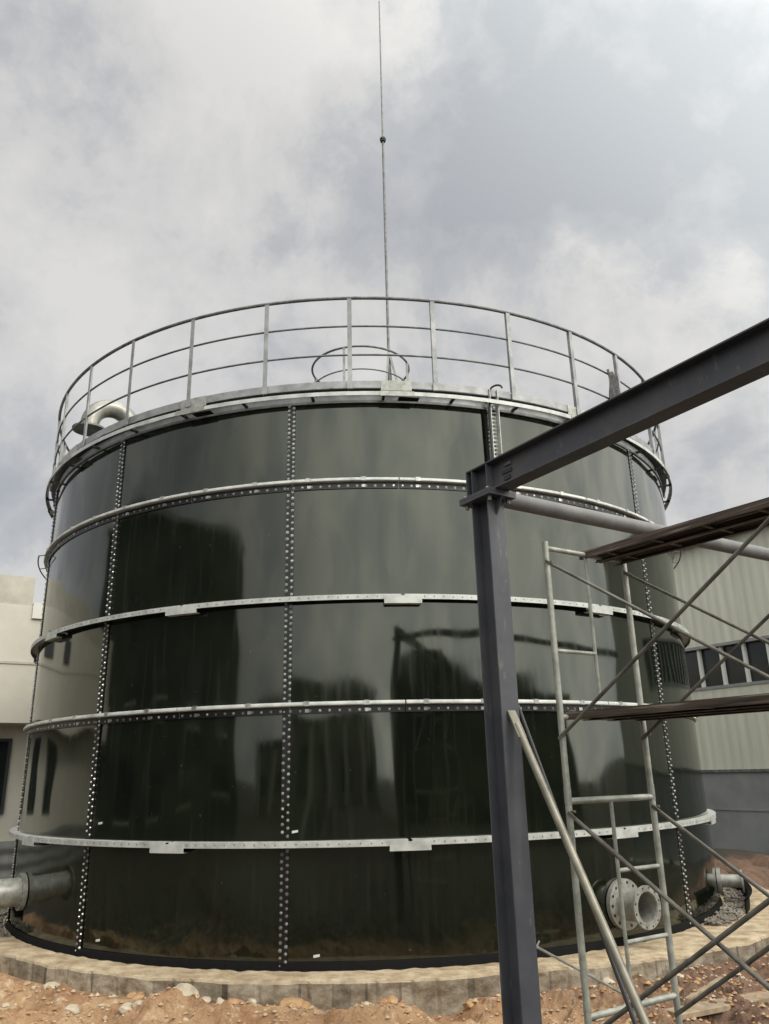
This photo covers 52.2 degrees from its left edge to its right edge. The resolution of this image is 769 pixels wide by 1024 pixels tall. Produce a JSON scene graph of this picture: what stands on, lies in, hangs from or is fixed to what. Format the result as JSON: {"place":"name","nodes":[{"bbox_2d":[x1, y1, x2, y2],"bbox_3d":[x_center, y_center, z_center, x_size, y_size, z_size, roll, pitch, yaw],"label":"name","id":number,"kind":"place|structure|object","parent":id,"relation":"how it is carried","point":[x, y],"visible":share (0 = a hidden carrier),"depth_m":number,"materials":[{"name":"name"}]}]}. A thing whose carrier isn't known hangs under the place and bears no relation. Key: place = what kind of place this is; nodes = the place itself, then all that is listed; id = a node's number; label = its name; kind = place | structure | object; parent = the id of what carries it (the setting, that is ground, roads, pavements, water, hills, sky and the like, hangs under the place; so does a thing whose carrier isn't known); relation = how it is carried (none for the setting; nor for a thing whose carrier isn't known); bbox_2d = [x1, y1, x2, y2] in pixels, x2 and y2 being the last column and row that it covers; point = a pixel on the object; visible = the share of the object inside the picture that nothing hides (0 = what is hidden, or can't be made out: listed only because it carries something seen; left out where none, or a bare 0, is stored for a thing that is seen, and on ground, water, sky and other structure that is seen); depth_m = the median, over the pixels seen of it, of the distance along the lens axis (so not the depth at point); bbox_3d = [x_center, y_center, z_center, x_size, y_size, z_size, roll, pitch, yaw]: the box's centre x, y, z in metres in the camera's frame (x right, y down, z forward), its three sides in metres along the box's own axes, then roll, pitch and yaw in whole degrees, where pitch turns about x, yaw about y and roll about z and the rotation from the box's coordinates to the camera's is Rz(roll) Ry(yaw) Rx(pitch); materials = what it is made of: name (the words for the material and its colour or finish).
{"place":"outdoors","nodes":[
{"label":"outdoors","id":0,"kind":"place"},
{"bbox_2d":[0,574,42,878],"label":"office building","id":1,"kind":"structure","parent":0,"point":[21,612],"depth_m":16.80,"materials":[{"name":"grey paint"}]},
{"bbox_2d":[0,738,11,813],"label":"window","id":2,"kind":"structure","parent":1,"relation":"in","point":[5,743],"depth_m":16.79,"materials":[{"name":"black glass"}]},
{"bbox_2d":[0,848,768,1023],"bbox_3d":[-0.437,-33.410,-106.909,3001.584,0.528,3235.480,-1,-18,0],"label":"ground","id":3,"kind":"structure","parent":0,"point":[753,866],"depth_m":6.57,"materials":[{"name":"soil"}]},
{"bbox_2d":[43,982,59,988],"bbox_3d":[-3.078,4.399,7.261,0.151,0.100,0.133,-1,-18,0],"label":"rubble stone","id":4,"kind":"object","parent":3,"relation":"on","point":[52,984],"visible":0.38,"depth_m":7.25,"materials":[{"name":"stone"}]},
{"bbox_2d":[62,1004,79,1014],"bbox_3d":[-2.613,4.162,6.565,0.138,0.082,0.101,-1,-18,0],"label":"rubble stone","id":5,"kind":"object","parent":3,"relation":"on","point":[74,1009],"visible":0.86,"depth_m":6.55,"materials":[{"name":"stone"}]},
{"bbox_2d":[118,1002,130,1013],"bbox_3d":[-2.162,4.156,6.563,0.111,0.094,0.143,-11,-21,27],"label":"rubble stone","id":6,"kind":"object","parent":3,"relation":"on","point":[124,1007],"visible":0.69,"depth_m":6.54,"materials":[{"name":"stone"}]},
{"bbox_2d":[126,992,135,996],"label":"rubble stone","id":7,"kind":"object","parent":3,"relation":"on","point":[131,994],"visible":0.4,"depth_m":7.10,"materials":[{"name":"stone"}]},
{"bbox_2d":[131,1000,142,1006],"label":"rubble stone","id":8,"kind":"object","parent":3,"relation":"on","point":[138,1003],"visible":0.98,"depth_m":6.56,"materials":[{"name":"stone"}]},
{"bbox_2d":[131,992,144,999],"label":"rubble stone","id":9,"kind":"object","parent":3,"relation":"on","point":[139,995],"visible":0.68,"depth_m":6.93,"materials":[{"name":"stone"}]},
{"bbox_2d":[175,983,199,997],"bbox_3d":[-1.794,4.242,6.873,0.303,0.209,0.296,-13,-22,31],"label":"rubble stone","id":10,"kind":"object","parent":3,"relation":"on","point":[187,989],"visible":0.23,"depth_m":6.88,"materials":[{"name":"stone"}]},
{"bbox_2d":[201,996,210,1002],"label":"rubble stone","id":11,"kind":"object","parent":3,"relation":"on","point":[207,998],"visible":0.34,"depth_m":6.78,"materials":[{"name":"stone"}]},
{"bbox_2d":[216,997,223,1002],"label":"rubble stone","id":12,"kind":"object","parent":3,"relation":"on","point":[220,999],"visible":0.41,"depth_m":6.85,"materials":[{"name":"stone"}]},
{"bbox_2d":[227,998,244,1004],"bbox_3d":[-1.280,4.185,6.699,0.180,0.074,0.115,14,-24,-38],"label":"rubble stone","id":13,"kind":"object","parent":3,"relation":"on","point":[233,1001],"visible":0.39,"depth_m":6.68,"materials":[{"name":"stone"}]},
{"bbox_2d":[248,998,255,1003],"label":"rubble stone","id":14,"kind":"object","parent":3,"relation":"on","point":[252,1000],"visible":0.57,"depth_m":6.78,"materials":[{"name":"stone"}]},
{"bbox_2d":[278,997,303,1007],"bbox_3d":[-0.782,4.153,6.636,0.226,0.091,0.221,-1,-18,0],"label":"rubble stone","id":15,"kind":"object","parent":3,"relation":"on","point":[296,1000],"visible":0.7,"depth_m":6.60,"materials":[{"name":"stone"}]},
{"bbox_2d":[286,1002,296,1007],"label":"rubble stone","id":16,"kind":"object","parent":3,"relation":"on","point":[291,1005],"visible":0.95,"depth_m":6.54,"materials":[{"name":"stone"}]},
{"bbox_2d":[300,1001,310,1009],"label":"rubble stone","id":17,"kind":"object","parent":3,"relation":"on","point":[306,1005],"visible":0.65,"depth_m":6.59,"materials":[{"name":"stone"}]},
{"bbox_2d":[0,879,768,1015],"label":"concrete kerb","id":18,"kind":"structure","parent":3,"relation":"on","point":[449,991],"depth_m":7.14,"materials":[{"name":"beige concrete"}]},
{"bbox_2d":[0,296,744,971],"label":"storage tank","id":19,"kind":"object","parent":18,"relation":"on","point":[254,730],"visible":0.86,"depth_m":8.47,"materials":[{"name":"green metal"}]},
{"bbox_2d":[379,1,397,380],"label":"lightning rod","id":20,"kind":"object","parent":19,"relation":"on","point":[389,358],"visible":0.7,"depth_m":15.47,"materials":[{"name":"grey metal"}]},
{"bbox_2d":[606,369,619,398],"bbox_3d":[3.054,-1.615,10.425,0.323,0.538,0.047,15,-24,-41],"label":"cloth","id":21,"kind":"object","parent":19,"relation":"hanging from","point":[614,389],"visible":0.62,"depth_m":10.44,"materials":[{"name":"grey fabric"}]},
{"bbox_2d":[0,887,744,937],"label":"gravel","id":22,"kind":"structure","parent":18,"relation":"on","point":[734,910],"depth_m":9.50,"materials":[{"name":"grey gravel"}]},
{"bbox_2d":[0,955,768,1023],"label":"soil clods","id":23,"kind":"object","parent":3,"relation":"on","point":[603,989],"visible":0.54,"depth_m":6.58,"materials":[{"name":"soil"}]},
{"bbox_2d":[0,960,768,1023],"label":"pebbles","id":24,"kind":"object","parent":3,"relation":"on","point":[475,1000],"visible":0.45,"depth_m":6.55,"materials":[{"name":"brown stone"}]},
{"bbox_2d":[378,998,390,1004],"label":"rubble stone","id":25,"kind":"object","parent":3,"relation":"on","point":[383,1001],"visible":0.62,"depth_m":6.51,"materials":[{"name":"stone"}]},
{"bbox_2d":[384,995,397,1004],"bbox_3d":[0.051,4.145,6.658,0.130,0.076,0.150,-1,-18,0],"label":"rubble stone","id":26,"kind":"object","parent":3,"relation":"on","point":[393,999],"visible":0.53,"depth_m":6.64,"materials":[{"name":"stone"}]},
{"bbox_2d":[463,998,473,1009],"bbox_3d":[0.727,4.183,6.673,0.114,0.080,0.123,8,-20,-26],"label":"rubble stone","id":27,"kind":"object","parent":3,"relation":"on","point":[468,1004],"visible":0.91,"depth_m":6.64,"materials":[{"name":"stone"}]},
{"bbox_2d":[459,490,541,1023],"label":"steel column","id":28,"kind":"structure","parent":3,"relation":"on","point":[519,980],"depth_m":4.68,"materials":[{"name":"metal"}]},
{"bbox_2d":[459,318,768,502],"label":"steel beam","id":29,"kind":"structure","parent":28,"relation":"on","point":[733,363],"depth_m":4.26,"materials":[{"name":"metal"}]},
{"bbox_2d":[504,494,768,560],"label":"tie tube","id":30,"kind":"object","parent":28,"relation":"attached to","point":[538,506],"depth_m":5.82,"materials":[{"name":"metal"}]},
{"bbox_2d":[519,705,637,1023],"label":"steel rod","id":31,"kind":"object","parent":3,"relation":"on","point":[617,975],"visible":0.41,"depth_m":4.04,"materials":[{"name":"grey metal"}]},
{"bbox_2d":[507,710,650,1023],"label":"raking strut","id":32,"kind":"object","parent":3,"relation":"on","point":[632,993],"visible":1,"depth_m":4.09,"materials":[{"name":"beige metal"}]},
{"bbox_2d":[536,940,651,1009],"bbox_3d":[1.732,3.889,6.637,0.045,0.316,1.237,11,-22,-32],"label":"steel bar","id":33,"kind":"object","parent":3,"relation":"on","point":[578,969],"visible":0.85,"depth_m":6.72,"materials":[{"name":"grey metal"}]},
{"bbox_2d":[602,977,614,983],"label":"rubble stone","id":34,"kind":"object","parent":3,"relation":"on","point":[607,980],"visible":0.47,"depth_m":7.07,"materials":[{"name":"stone"}]},
{"bbox_2d":[542,497,768,1023],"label":"scaffold","id":35,"kind":"object","parent":3,"relation":"on","point":[747,517],"visible":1,"depth_m":4.96,"materials":[{"name":"metal"}]},
{"bbox_2d":[684,975,691,979],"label":"rubble stone","id":36,"kind":"object","parent":3,"relation":"on","point":[687,977],"visible":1,"depth_m":6.93,"materials":[{"name":"stone"}]},
{"bbox_2d":[684,976,722,999],"bbox_3d":[2.776,4.131,6.810,0.044,0.055,0.745,-18,-25,41],"label":"timber board","id":37,"kind":"object","parent":3,"relation":"on","point":[692,996],"visible":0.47,"depth_m":6.75,"materials":[{"name":"beige wood"}]},
{"bbox_2d":[666,991,768,1019],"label":"timber board","id":38,"kind":"object","parent":3,"relation":"on","point":[700,1009],"visible":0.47,"depth_m":6.27,"materials":[{"name":"beige wood"}]},
{"bbox_2d":[0,0,768,602],"label":"sky","id":39,"kind":"structure","parent":0,"point":[597,170],"materials":[{"name":"grey"}]},
{"bbox_2d":[673,526,768,852],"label":"factory building","id":40,"kind":"structure","parent":0,"point":[734,753],"depth_m":18.71,"materials":[{"name":"metal"}]},
{"bbox_2d":[685,635,768,690],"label":"window","id":41,"kind":"structure","parent":40,"relation":"in","point":[754,652],"depth_m":19.01,"materials":[{"name":"black glass"}]}
]}

